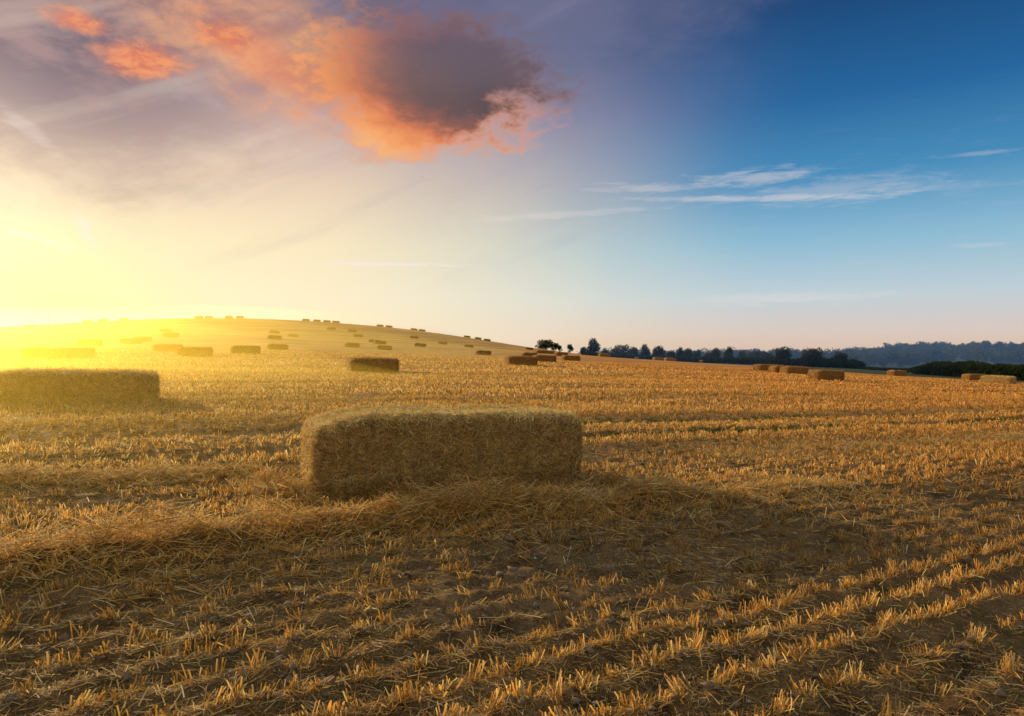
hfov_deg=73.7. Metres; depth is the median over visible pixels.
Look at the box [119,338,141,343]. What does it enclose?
straw bale
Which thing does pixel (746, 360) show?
hedge
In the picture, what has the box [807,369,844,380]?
straw bale
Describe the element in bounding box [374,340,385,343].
straw bale
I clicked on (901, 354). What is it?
woodland
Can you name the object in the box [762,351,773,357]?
tree
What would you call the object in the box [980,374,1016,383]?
straw bale
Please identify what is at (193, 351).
straw bale
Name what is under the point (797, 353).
distant wood
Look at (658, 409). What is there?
stubble
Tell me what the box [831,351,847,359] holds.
tree
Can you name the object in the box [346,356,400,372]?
straw bale
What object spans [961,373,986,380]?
straw bale
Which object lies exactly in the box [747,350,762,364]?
tree
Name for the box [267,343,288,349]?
straw bale
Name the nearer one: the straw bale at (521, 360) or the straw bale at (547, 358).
the straw bale at (521, 360)
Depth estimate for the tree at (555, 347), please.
348.94 m
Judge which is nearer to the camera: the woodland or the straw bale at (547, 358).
the straw bale at (547, 358)
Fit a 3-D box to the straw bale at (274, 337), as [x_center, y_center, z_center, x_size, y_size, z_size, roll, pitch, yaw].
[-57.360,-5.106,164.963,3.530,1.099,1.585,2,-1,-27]
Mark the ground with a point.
(222, 334)
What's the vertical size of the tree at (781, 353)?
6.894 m
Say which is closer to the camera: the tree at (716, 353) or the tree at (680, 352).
the tree at (716, 353)
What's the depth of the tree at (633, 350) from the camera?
298.58 m
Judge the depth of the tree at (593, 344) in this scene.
328.89 m
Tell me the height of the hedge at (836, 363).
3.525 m
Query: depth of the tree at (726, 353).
249.33 m
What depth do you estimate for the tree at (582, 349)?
349.51 m
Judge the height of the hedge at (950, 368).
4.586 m
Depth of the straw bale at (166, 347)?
81.36 m
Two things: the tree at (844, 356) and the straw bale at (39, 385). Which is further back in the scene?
the tree at (844, 356)
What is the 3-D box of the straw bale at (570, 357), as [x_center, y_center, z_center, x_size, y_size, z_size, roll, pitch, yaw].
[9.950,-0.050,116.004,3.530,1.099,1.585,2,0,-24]
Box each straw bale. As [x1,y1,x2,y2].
[0,366,161,403]
[21,346,67,358]
[55,347,95,357]
[77,339,102,345]
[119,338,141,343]
[132,337,151,341]
[152,343,182,351]
[160,328,171,331]
[162,332,178,336]
[176,346,213,355]
[230,345,260,353]
[267,335,281,338]
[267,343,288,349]
[287,334,298,336]
[298,402,584,498]
[344,342,359,346]
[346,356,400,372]
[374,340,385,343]
[376,345,391,349]
[414,343,425,346]
[475,350,490,354]
[504,355,537,364]
[520,352,536,355]
[533,354,556,361]
[535,350,546,353]
[554,351,567,355]
[561,354,580,360]
[598,353,609,356]
[652,357,663,360]
[664,357,675,360]
[752,364,774,370]
[768,365,788,372]
[779,365,808,374]
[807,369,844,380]
[886,369,906,375]
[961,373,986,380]
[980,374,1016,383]
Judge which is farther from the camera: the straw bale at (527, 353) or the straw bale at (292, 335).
the straw bale at (292, 335)
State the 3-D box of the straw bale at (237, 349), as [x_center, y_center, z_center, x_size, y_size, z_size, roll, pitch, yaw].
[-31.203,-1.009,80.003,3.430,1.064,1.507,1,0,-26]
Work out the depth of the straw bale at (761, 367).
93.21 m
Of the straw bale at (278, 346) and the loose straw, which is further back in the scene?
the straw bale at (278, 346)
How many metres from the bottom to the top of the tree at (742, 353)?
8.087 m
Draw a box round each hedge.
[576,351,781,364]
[780,357,865,368]
[857,366,911,371]
[907,360,1023,380]
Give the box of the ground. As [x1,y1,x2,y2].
[0,318,1023,715]
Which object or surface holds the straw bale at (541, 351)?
on the ground
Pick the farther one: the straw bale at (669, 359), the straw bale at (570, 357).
the straw bale at (669, 359)
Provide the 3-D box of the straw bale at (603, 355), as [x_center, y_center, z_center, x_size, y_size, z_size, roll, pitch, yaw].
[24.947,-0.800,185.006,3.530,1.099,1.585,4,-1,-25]
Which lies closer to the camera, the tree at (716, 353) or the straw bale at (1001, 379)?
the straw bale at (1001, 379)
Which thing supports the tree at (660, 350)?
on the ground
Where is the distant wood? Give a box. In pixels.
[599,346,854,361]
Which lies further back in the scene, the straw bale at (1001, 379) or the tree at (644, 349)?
the tree at (644, 349)
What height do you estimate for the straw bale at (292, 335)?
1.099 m
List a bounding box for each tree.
[535,339,554,349]
[550,343,559,350]
[567,344,573,352]
[578,347,586,353]
[586,338,600,351]
[611,344,629,353]
[629,346,637,354]
[640,344,650,354]
[652,345,665,354]
[666,350,675,355]
[676,347,683,355]
[683,348,692,356]
[691,350,700,356]
[710,347,721,357]
[723,346,733,357]
[738,350,746,362]
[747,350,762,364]
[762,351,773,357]
[773,346,791,365]
[799,347,824,366]
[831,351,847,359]
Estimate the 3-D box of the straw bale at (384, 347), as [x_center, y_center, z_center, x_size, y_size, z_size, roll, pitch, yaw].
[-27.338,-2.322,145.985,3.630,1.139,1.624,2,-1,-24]
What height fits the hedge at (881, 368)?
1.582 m
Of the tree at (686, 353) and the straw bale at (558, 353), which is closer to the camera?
the straw bale at (558, 353)
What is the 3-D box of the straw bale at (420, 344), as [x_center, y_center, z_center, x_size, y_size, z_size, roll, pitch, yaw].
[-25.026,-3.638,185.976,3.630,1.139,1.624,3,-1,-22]
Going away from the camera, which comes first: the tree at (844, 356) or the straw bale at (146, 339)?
the straw bale at (146, 339)
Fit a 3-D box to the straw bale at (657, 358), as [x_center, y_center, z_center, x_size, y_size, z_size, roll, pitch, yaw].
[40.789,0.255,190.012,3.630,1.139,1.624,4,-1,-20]
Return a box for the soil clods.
[0,460,1023,715]
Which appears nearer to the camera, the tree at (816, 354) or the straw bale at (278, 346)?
the straw bale at (278, 346)
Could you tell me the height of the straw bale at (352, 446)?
1.014 m
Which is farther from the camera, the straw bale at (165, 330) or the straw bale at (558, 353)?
the straw bale at (165, 330)
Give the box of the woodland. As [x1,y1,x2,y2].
[842,340,1023,366]
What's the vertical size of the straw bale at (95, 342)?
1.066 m
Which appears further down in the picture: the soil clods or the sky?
the soil clods
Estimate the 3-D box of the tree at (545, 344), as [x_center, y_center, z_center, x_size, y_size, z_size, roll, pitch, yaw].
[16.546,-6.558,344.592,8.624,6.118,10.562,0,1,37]
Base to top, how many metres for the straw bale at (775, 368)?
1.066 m
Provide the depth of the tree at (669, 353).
288.74 m
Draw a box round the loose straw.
[0,362,1023,715]
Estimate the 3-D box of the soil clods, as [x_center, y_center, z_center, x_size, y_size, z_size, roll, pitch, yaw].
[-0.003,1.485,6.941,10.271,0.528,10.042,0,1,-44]
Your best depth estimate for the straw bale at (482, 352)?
139.37 m
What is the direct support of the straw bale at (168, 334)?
on the ground
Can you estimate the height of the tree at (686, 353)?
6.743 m
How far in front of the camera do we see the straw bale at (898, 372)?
111.44 m
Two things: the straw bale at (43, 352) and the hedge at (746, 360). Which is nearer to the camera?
the straw bale at (43, 352)
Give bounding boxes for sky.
[0,0,1023,352]
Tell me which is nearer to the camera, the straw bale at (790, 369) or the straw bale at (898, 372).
the straw bale at (790, 369)
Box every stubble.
[0,347,1023,715]
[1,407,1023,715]
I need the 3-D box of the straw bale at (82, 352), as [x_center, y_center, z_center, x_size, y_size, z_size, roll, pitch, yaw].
[-38.254,-0.490,59.491,1.517,1.066,3.436,0,1,30]
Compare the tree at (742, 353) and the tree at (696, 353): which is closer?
the tree at (696, 353)
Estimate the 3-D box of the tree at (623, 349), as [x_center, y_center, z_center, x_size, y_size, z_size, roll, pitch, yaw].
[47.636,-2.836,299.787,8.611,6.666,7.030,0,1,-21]
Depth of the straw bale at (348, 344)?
149.43 m
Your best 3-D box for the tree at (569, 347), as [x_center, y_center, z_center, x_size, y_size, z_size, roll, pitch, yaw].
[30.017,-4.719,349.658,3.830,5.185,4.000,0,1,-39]

